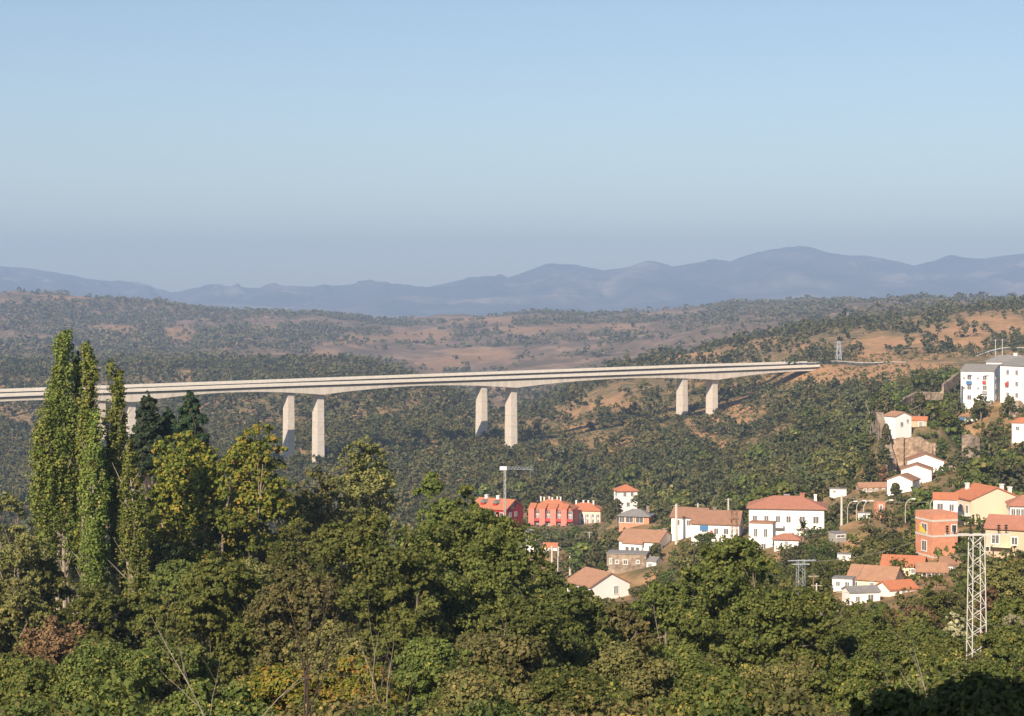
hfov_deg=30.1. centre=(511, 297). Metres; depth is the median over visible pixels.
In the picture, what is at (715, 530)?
window
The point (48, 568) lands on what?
broadleaf tree
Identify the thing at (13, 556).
broadleaf tree
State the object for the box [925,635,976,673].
shrub
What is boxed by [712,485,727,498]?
hillside tree
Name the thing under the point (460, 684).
shrub
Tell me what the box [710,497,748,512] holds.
hillside tree
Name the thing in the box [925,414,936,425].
hillside tree
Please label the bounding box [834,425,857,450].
hillside tree
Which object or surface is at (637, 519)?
window
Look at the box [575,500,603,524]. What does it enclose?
terraced house
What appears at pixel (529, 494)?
hillside tree
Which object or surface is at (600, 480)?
hillside tree
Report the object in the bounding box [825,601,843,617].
village tree
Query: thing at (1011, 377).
apartment block
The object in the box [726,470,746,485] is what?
hillside tree
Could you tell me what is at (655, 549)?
village tree
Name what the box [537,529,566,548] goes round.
hillside tree
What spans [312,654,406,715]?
shrub
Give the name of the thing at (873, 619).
shrub
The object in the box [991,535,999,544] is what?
window
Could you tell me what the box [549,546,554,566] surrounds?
utility post
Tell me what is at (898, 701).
shrub
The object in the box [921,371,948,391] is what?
hillside tree
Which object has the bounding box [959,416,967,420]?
parked car
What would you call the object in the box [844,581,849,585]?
window
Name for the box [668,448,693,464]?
hillside tree
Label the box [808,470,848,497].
hillside tree
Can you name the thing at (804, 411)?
hillside tree
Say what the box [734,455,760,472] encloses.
hillside tree
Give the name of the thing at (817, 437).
hillside tree
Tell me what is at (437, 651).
shrub
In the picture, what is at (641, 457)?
hillside tree
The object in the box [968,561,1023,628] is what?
shrub
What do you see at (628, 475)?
hillside tree
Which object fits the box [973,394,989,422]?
village tree
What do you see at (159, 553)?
broadleaf tree
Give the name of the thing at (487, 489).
hillside tree
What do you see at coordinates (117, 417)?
poplar tree
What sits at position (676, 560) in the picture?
village tree
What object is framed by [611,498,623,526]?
village tree
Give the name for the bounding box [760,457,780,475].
hillside tree
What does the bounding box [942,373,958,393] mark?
stone wall
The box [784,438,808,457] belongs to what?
hillside tree
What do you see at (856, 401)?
hillside tree
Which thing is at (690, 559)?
hillside tree
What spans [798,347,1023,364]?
guard rail
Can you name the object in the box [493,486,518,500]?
hillside tree
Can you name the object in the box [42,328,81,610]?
poplar tree
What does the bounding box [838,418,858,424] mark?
hillside tree
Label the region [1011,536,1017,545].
window
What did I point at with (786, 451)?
hillside tree
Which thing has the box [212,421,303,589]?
broadleaf tree
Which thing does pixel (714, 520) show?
house
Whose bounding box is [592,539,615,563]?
hillside tree
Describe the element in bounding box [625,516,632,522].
window
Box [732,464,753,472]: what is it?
hillside tree
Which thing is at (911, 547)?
village tree
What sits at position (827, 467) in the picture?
hillside tree
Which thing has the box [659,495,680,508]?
hillside tree
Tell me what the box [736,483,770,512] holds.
hillside tree
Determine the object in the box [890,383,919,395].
hillside tree
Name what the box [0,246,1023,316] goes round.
mountains
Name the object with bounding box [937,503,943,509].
window
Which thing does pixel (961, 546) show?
village tree
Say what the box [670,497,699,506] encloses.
hillside tree
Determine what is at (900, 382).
hillside tree
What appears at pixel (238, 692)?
shrub
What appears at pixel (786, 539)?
shed
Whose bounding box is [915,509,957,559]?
unfinished building
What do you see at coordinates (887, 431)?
village tree
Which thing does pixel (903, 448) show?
stone wall
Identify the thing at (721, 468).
hillside tree
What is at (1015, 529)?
house
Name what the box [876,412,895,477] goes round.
stone wall
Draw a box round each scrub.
[0,286,1022,402]
[0,336,1023,593]
[403,343,1023,630]
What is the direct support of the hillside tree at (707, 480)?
on the ground
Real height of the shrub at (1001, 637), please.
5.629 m
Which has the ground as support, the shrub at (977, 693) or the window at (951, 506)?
the shrub at (977, 693)
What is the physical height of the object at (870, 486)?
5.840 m
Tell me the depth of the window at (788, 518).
365.43 m
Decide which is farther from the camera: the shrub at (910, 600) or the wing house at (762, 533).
the wing house at (762, 533)
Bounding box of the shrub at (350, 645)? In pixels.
[282,618,378,683]
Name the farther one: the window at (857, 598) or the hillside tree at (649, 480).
the hillside tree at (649, 480)
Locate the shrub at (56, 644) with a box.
[14,614,99,673]
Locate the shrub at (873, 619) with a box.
[842,599,898,633]
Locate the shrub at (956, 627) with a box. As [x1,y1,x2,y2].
[943,611,965,641]
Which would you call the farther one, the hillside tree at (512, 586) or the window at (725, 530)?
the window at (725, 530)
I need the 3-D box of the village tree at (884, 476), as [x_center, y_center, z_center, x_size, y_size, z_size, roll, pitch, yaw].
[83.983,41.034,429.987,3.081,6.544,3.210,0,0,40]
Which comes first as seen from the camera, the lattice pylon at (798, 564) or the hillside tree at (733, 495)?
the lattice pylon at (798, 564)
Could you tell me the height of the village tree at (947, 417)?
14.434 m
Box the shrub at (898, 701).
[849,686,933,715]
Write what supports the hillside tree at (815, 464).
on the ground
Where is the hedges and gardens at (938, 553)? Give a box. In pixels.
[648,399,1023,613]
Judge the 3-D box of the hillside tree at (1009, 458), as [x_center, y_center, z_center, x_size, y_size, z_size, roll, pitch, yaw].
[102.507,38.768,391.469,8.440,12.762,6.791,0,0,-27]
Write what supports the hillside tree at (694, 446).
on the ground
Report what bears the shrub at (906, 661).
on the ground
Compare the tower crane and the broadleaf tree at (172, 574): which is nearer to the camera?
the broadleaf tree at (172, 574)
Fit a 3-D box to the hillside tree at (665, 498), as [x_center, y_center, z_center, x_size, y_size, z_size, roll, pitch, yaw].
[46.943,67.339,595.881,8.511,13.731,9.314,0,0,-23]
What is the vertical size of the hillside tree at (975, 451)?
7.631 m
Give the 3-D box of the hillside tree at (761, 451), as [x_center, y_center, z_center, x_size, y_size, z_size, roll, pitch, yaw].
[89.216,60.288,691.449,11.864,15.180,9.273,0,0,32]
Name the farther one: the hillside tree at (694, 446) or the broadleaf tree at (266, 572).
the hillside tree at (694, 446)
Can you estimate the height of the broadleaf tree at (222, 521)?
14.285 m
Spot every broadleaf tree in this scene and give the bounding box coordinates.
[0,489,37,584]
[0,524,64,627]
[0,576,50,657]
[2,557,76,624]
[50,581,128,646]
[114,589,181,651]
[138,430,233,583]
[139,539,186,591]
[145,554,270,684]
[147,558,208,644]
[171,499,274,580]
[211,556,290,647]
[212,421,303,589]
[242,562,360,682]
[265,517,342,589]
[281,465,354,576]
[301,512,443,656]
[319,435,401,581]
[354,582,450,670]
[392,472,464,606]
[404,503,549,646]
[445,484,481,595]
[474,594,572,671]
[511,560,567,602]
[531,583,622,669]
[583,601,659,660]
[630,581,706,670]
[671,534,795,672]
[765,585,847,671]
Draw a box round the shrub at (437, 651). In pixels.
[391,636,490,712]
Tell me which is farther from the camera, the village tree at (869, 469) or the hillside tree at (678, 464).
the hillside tree at (678, 464)
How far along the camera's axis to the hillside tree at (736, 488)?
479.55 m
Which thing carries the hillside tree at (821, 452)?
on the ground
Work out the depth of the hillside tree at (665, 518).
481.57 m
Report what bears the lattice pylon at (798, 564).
on the ground
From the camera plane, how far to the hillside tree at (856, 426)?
589.25 m
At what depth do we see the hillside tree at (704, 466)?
697.12 m
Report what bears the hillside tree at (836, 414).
on the ground
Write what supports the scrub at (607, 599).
on the ground
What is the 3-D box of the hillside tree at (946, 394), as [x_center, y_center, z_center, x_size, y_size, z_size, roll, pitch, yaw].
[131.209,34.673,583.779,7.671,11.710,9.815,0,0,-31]
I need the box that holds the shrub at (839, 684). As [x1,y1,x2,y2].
[804,650,890,710]
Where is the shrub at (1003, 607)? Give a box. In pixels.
[976,595,1023,640]
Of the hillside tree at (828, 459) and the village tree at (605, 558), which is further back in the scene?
the hillside tree at (828, 459)
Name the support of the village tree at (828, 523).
on the ground
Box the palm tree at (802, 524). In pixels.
[793,519,811,540]
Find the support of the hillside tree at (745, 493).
on the ground
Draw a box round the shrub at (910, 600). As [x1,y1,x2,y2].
[892,587,924,611]
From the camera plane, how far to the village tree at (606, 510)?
559.09 m
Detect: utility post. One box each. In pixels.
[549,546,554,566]
[557,546,558,575]
[673,504,679,544]
[840,495,842,525]
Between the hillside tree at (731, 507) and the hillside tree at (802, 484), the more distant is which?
the hillside tree at (802, 484)
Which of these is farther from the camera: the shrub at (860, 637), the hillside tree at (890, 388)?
the hillside tree at (890, 388)
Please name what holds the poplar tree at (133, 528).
on the ground
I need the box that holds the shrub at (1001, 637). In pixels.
[973,621,1023,663]
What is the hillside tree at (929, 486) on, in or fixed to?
on the ground
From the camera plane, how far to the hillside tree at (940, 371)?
686.60 m
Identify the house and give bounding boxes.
[475,494,523,526]
[567,566,631,598]
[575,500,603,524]
[612,484,638,517]
[617,528,671,550]
[670,507,709,540]
[690,507,744,544]
[746,493,826,535]
[748,520,776,548]
[846,564,904,585]
[880,554,927,575]
[884,411,912,438]
[886,472,920,495]
[900,462,932,482]
[905,451,944,471]
[955,483,1017,524]
[983,514,1023,560]
[1005,494,1023,515]
[1010,417,1023,442]
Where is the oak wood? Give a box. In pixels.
[0,334,1023,595]
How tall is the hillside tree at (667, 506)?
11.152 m
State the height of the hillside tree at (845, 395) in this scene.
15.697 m
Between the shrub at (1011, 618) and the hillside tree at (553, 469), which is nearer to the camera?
the shrub at (1011, 618)
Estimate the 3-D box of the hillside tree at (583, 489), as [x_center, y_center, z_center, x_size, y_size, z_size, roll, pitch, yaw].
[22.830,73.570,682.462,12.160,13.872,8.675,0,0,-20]
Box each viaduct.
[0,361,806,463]
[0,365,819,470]
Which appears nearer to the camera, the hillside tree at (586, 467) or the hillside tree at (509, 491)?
the hillside tree at (509, 491)
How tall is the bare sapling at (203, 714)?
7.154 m
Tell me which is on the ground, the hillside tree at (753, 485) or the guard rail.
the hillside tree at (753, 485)
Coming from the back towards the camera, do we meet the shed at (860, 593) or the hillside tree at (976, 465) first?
the hillside tree at (976, 465)
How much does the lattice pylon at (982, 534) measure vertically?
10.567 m
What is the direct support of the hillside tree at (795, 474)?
on the ground
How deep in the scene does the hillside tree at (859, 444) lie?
544.37 m
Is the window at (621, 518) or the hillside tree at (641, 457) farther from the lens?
the hillside tree at (641, 457)
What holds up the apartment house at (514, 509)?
on the ground
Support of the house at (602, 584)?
on the ground
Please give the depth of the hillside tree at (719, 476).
635.43 m
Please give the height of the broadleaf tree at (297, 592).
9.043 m
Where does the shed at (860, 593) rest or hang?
on the ground
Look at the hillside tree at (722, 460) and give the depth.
658.88 m
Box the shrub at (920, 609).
[883,604,942,634]
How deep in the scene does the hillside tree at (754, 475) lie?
548.81 m
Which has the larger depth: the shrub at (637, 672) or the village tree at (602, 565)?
the village tree at (602, 565)
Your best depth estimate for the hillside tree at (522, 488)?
705.30 m
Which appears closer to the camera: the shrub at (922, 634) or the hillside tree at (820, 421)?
the shrub at (922, 634)
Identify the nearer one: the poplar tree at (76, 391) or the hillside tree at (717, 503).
the poplar tree at (76, 391)
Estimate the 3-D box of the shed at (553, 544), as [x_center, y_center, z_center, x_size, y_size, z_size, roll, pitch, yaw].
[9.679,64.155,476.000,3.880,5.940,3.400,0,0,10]
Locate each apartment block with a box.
[527,496,578,525]
[960,364,999,408]
[985,353,1023,363]
[999,357,1023,403]
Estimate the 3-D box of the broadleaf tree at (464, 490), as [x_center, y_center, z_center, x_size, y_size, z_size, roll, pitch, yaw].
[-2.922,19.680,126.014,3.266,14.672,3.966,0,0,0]
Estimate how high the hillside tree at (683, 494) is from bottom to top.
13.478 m
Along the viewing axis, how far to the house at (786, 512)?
365.74 m
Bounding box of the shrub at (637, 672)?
[584,639,679,705]
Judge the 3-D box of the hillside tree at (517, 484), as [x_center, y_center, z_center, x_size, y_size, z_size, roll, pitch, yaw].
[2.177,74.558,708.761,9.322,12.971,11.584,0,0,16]
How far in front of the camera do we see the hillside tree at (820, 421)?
708.37 m
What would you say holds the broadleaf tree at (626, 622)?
on the ground
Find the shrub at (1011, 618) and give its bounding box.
[993,613,1023,626]
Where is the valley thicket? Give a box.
[51,528,1023,650]
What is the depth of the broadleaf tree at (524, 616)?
103.17 m
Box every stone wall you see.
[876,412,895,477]
[890,436,943,471]
[894,390,942,410]
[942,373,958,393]
[961,434,979,457]
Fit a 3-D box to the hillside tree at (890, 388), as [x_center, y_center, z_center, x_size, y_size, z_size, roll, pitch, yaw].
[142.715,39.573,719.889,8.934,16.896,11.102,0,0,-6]
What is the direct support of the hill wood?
on the ground
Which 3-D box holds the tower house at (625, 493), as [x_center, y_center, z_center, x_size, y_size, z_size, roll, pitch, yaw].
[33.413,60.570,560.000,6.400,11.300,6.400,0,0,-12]
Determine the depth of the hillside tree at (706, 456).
742.23 m
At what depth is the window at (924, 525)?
299.02 m
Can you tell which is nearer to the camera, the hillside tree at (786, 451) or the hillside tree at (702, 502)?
the hillside tree at (702, 502)
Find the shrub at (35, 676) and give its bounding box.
[0,652,67,714]
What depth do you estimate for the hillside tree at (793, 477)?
528.84 m
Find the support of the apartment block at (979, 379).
on the ground
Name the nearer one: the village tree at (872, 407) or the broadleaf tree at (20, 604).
the broadleaf tree at (20, 604)
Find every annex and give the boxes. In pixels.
[911,416,928,427]
[932,492,957,511]
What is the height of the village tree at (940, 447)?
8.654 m
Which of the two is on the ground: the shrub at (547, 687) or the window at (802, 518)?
the shrub at (547, 687)
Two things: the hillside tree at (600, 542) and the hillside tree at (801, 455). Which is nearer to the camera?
the hillside tree at (600, 542)
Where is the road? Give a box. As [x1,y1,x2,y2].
[794,348,1023,371]
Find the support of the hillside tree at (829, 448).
on the ground
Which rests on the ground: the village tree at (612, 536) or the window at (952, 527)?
the village tree at (612, 536)
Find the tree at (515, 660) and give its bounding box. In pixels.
[448,630,551,694]
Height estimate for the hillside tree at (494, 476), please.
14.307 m
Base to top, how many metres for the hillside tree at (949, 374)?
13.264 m
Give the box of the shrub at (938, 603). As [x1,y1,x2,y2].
[917,573,960,626]
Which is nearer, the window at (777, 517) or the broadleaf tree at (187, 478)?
the broadleaf tree at (187, 478)
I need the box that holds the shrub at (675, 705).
[646,670,769,715]
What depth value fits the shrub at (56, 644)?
111.14 m
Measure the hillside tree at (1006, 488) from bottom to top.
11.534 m
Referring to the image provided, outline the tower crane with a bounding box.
[500,466,532,514]
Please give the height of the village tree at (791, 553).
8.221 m
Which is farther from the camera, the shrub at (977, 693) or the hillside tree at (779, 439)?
the hillside tree at (779, 439)
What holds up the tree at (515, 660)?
on the ground
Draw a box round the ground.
[0,291,1023,680]
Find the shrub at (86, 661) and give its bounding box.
[47,636,164,704]
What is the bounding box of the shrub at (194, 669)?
[133,633,219,697]
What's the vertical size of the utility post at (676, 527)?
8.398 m
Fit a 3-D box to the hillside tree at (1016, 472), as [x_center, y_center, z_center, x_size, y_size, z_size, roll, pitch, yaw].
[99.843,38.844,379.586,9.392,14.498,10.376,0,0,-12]
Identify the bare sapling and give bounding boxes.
[122,582,376,715]
[235,491,378,715]
[309,645,455,715]
[331,589,407,712]
[865,599,959,694]
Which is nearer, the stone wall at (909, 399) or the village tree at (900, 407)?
the village tree at (900, 407)
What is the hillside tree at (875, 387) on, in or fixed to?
on the ground
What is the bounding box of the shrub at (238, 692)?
[145,677,275,715]
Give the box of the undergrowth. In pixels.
[0,625,1023,715]
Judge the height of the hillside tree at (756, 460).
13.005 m
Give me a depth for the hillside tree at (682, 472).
665.38 m
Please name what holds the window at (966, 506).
in the house at (982, 500)
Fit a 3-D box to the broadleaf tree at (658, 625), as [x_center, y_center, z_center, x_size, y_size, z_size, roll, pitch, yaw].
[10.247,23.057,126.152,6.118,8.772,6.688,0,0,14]
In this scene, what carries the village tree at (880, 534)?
on the ground
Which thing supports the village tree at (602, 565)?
on the ground
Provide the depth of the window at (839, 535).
340.87 m
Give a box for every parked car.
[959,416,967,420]
[964,417,976,422]
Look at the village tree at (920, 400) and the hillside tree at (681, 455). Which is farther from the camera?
the hillside tree at (681, 455)
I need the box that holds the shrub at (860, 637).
[833,623,895,660]
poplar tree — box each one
[24,398,76,600]
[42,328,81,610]
[67,350,85,613]
[68,341,104,620]
[73,407,114,597]
[99,358,132,643]
[108,439,152,640]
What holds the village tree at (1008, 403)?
on the ground
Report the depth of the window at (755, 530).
357.67 m
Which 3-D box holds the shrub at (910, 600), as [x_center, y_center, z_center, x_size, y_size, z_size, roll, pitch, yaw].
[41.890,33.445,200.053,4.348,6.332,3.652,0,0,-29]
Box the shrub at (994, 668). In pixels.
[953,658,1023,682]
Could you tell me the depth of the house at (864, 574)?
271.36 m
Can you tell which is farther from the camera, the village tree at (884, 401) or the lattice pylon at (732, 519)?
the village tree at (884, 401)
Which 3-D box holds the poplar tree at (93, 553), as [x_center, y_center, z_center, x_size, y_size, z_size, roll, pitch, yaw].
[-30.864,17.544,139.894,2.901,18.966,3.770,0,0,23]
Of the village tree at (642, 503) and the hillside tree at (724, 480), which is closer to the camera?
the village tree at (642, 503)
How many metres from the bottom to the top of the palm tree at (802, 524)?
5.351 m
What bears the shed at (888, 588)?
on the ground
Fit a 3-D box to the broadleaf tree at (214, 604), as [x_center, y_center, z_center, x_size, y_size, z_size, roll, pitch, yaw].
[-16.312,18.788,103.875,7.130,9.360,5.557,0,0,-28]
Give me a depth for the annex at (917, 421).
466.65 m
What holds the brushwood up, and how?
on the ground
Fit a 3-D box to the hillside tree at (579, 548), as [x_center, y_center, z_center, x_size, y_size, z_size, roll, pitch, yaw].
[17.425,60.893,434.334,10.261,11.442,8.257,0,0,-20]
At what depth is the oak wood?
860.29 m
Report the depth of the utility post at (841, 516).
361.85 m
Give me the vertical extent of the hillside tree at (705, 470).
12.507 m
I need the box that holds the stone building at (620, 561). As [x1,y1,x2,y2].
[606,550,649,573]
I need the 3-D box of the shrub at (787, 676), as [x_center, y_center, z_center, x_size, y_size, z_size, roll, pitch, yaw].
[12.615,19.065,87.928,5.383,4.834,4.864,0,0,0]
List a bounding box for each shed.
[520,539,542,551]
[542,542,558,550]
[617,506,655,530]
[646,556,663,566]
[772,533,802,551]
[828,530,846,542]
[829,487,846,497]
[831,575,855,591]
[837,552,851,560]
[841,585,880,604]
[858,512,870,517]
[873,501,884,518]
[875,579,918,596]
[914,562,948,576]
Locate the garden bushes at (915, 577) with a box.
[426,344,1023,636]
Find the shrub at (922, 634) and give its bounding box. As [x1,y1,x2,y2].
[875,622,944,663]
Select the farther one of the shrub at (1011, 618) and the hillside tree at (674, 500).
the hillside tree at (674, 500)
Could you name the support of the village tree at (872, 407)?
on the ground
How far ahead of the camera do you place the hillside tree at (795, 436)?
711.27 m
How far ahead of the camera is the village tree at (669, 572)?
352.07 m
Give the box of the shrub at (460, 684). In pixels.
[425,665,541,715]
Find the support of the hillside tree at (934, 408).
on the ground
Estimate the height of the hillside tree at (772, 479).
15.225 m
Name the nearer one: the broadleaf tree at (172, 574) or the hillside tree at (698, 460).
the broadleaf tree at (172, 574)
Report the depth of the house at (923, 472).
422.97 m
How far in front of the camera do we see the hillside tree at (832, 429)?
683.65 m
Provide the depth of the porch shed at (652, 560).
381.89 m
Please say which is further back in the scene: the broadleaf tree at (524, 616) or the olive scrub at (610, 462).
the olive scrub at (610, 462)
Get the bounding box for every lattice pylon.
[729,510,739,540]
[788,556,815,593]
[834,341,842,360]
[944,525,1010,662]
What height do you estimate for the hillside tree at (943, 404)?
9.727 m
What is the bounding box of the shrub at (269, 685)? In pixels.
[238,660,324,715]
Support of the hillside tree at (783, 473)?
on the ground
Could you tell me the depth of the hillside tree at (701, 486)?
603.57 m
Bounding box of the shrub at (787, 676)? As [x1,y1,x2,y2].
[739,660,825,698]
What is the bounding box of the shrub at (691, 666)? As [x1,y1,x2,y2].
[661,650,743,689]
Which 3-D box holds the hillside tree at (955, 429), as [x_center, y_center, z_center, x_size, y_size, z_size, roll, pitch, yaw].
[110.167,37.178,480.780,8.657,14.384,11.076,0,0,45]
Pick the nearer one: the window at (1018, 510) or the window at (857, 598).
the window at (857, 598)
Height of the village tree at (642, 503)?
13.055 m
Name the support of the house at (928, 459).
on the ground
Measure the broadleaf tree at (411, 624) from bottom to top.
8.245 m
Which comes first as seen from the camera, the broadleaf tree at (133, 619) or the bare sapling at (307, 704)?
the bare sapling at (307, 704)
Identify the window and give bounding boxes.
[613,585,618,594]
[619,516,624,522]
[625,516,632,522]
[635,517,643,522]
[713,528,718,534]
[723,528,728,534]
[752,515,757,519]
[753,528,757,536]
[763,528,767,537]
[775,515,780,522]
[786,516,790,522]
[799,516,805,523]
[813,516,818,523]
[835,581,840,586]
[836,534,845,537]
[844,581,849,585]
[855,596,860,601]
[867,594,873,600]
[921,522,926,533]
[921,539,926,551]
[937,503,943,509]
[949,504,953,511]
[951,524,956,532]
[965,504,968,513]
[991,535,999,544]
[1011,508,1015,514]
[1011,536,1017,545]
[1016,508,1020,514]
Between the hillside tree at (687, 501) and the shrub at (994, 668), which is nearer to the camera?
the shrub at (994, 668)
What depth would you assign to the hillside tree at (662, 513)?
488.49 m
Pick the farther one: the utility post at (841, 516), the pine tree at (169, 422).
the utility post at (841, 516)
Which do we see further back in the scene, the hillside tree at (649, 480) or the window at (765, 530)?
the hillside tree at (649, 480)
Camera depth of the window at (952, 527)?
297.89 m
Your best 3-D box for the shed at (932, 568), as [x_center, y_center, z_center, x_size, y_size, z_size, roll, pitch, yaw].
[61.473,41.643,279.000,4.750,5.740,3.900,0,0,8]
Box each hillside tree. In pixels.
[474,483,495,500]
[485,579,521,595]
[487,472,513,495]
[489,469,507,485]
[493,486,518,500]
[506,481,530,497]
[512,487,532,500]
[519,486,543,515]
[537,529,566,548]
[545,460,567,489]
[547,538,566,548]
[560,484,590,502]
[561,482,588,501]
[561,535,594,568]
[564,540,594,572]
[571,456,599,481]
[578,543,609,568]
[592,474,606,498]
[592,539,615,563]
[594,472,626,496]
[613,464,646,483]
[626,449,653,473]
[636,472,660,490]
[637,486,661,498]
[645,492,664,503]
[648,463,676,489]
[650,499,659,519]
[650,500,677,514]
[651,445,672,467]
[651,461,679,485]
[655,485,679,498]
[657,491,668,500]
[657,508,671,519]
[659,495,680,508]
[659,517,670,528]
[661,506,689,527]
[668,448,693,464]
[669,459,691,480]
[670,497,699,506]
[672,467,692,487]
[672,487,692,498]
[682,443,705,459]
[684,546,711,572]
[687,456,706,470]
[688,460,709,474]
[688,471,720,495]
[690,482,713,495]
[690,489,712,507]
[691,449,718,469]
[699,469,719,476]
[705,469,724,483]
[707,461,733,476]
[707,482,742,509]
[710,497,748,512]
[711,457,733,474]
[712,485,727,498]
[720,468,737,485]
[720,471,737,486]
[720,491,738,505]
[724,502,748,513]
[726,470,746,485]
[730,474,753,489]
[730,488,752,517]
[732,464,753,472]
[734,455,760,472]
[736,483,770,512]
[739,471,767,488]
[742,443,772,460]
[746,472,780,489]
[748,456,763,470]
[748,477,761,488]
[752,479,801,499]
[759,444,794,467]
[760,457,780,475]
[760,458,788,475]
[761,433,794,455]
[764,430,794,447]
[765,476,793,485]
[774,447,794,460]
[775,455,793,466]
[775,466,789,476]
[781,468,809,482]
[782,428,808,449]
[782,455,809,468]
[782,474,803,483]
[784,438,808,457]
[784,483,806,497]
[787,464,812,482]
[788,452,810,461]
[795,482,810,496]
[797,405,819,432]
[800,485,809,497]
[803,450,826,473]
[807,463,838,492]
[808,415,832,435]
[808,432,833,449]
[808,449,829,473]
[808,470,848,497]
[810,452,829,473]
[816,452,843,473]
[820,421,840,439]
[824,445,846,454]
[824,502,849,526]
[827,405,852,421]
[831,447,863,477]
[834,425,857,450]
[837,420,857,438]
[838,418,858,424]
[840,388,855,399]
[844,431,869,452]
[845,419,871,438]
[849,390,871,418]
[853,449,865,454]
[856,440,870,451]
[858,401,870,414]
[864,381,885,396]
[878,380,898,397]
[886,388,911,410]
[887,377,911,389]
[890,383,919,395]
[902,371,938,391]
[904,488,932,526]
[907,484,938,507]
[915,401,942,419]
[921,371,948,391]
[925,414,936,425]
[927,392,953,403]
[928,368,948,378]
[931,394,952,404]
[935,370,959,390]
[935,401,948,417]
[936,417,971,442]
[937,368,960,392]
[948,470,968,488]
[956,454,997,489]
[959,445,989,462]
[961,473,994,488]
[987,457,1023,491]
[988,456,1023,482]
[991,448,1023,461]
[995,483,1015,493]
[1012,454,1023,483]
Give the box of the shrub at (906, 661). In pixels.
[874,646,943,699]
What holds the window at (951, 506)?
in the annex at (948, 501)
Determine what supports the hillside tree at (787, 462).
on the ground
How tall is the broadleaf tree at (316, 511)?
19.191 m
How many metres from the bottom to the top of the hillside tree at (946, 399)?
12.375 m
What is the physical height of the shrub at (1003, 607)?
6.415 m
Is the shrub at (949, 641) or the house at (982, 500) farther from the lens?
the house at (982, 500)
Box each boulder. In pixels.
[1009,410,1019,418]
[1013,400,1023,408]
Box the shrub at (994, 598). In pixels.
[974,586,999,652]
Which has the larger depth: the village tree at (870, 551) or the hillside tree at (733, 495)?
the hillside tree at (733, 495)
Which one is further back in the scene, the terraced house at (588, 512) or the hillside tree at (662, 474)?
the hillside tree at (662, 474)
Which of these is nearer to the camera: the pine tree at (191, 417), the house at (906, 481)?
the pine tree at (191, 417)
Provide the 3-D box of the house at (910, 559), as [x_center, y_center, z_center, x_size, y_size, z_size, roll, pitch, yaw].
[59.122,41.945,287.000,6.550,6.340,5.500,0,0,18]
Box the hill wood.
[0,294,1023,445]
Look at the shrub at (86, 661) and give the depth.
81.18 m
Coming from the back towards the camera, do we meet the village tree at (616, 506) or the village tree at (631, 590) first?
the village tree at (616, 506)
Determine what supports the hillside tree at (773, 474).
on the ground
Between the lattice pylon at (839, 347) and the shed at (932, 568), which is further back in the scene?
the lattice pylon at (839, 347)
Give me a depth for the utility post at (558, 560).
433.82 m
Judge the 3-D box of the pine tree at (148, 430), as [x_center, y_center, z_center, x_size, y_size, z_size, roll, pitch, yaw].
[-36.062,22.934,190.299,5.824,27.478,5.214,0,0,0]
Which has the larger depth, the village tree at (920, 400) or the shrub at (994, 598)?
the village tree at (920, 400)
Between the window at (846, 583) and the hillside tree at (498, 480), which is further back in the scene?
the hillside tree at (498, 480)
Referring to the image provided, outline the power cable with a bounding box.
[802,541,914,561]
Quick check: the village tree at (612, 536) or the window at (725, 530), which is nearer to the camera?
the window at (725, 530)
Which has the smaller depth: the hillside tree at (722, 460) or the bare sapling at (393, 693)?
the bare sapling at (393, 693)
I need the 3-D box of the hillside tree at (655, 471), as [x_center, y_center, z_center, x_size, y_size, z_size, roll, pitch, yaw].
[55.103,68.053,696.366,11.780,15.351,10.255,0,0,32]
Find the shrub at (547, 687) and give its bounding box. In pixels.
[498,662,618,715]
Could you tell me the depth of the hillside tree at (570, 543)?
447.46 m
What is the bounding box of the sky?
[0,0,1023,291]
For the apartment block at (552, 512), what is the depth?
634.56 m
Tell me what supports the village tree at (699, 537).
on the ground
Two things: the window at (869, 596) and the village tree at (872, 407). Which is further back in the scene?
the village tree at (872, 407)
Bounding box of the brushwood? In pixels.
[0,634,1023,715]
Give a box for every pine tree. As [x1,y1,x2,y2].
[126,390,172,577]
[147,407,176,514]
[165,390,220,542]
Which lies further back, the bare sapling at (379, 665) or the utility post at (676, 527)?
the utility post at (676, 527)
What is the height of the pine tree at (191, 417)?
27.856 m
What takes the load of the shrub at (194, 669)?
on the ground
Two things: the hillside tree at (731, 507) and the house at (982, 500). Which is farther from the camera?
the hillside tree at (731, 507)
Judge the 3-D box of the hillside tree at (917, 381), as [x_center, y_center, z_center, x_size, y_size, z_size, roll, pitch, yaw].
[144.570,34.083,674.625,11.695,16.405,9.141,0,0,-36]
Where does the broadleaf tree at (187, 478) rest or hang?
on the ground
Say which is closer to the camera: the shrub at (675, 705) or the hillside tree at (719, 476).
the shrub at (675, 705)
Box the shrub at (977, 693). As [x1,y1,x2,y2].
[912,669,1023,715]
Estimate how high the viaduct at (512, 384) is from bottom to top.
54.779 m
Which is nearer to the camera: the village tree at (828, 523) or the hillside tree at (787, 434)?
the village tree at (828, 523)
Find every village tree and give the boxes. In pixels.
[563,526,584,538]
[587,546,606,563]
[596,560,608,570]
[600,502,614,520]
[600,529,619,549]
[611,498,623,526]
[628,586,641,595]
[630,489,653,509]
[649,542,661,557]
[664,568,678,579]
[668,554,686,569]
[677,539,700,558]
[693,531,717,546]
[776,545,814,571]
[793,536,839,562]
[825,520,835,528]
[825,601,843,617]
[855,547,881,564]
[858,507,903,545]
[863,451,877,481]
[865,392,878,439]
[874,389,892,418]
[875,539,893,553]
[876,438,890,465]
[876,465,888,481]
[881,423,891,444]
[890,482,900,499]
[894,398,907,411]
[896,541,915,554]
[909,392,927,415]
[935,440,948,459]
[938,405,955,436]
[952,537,975,555]
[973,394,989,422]
[1001,395,1016,414]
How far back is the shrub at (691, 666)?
91.52 m

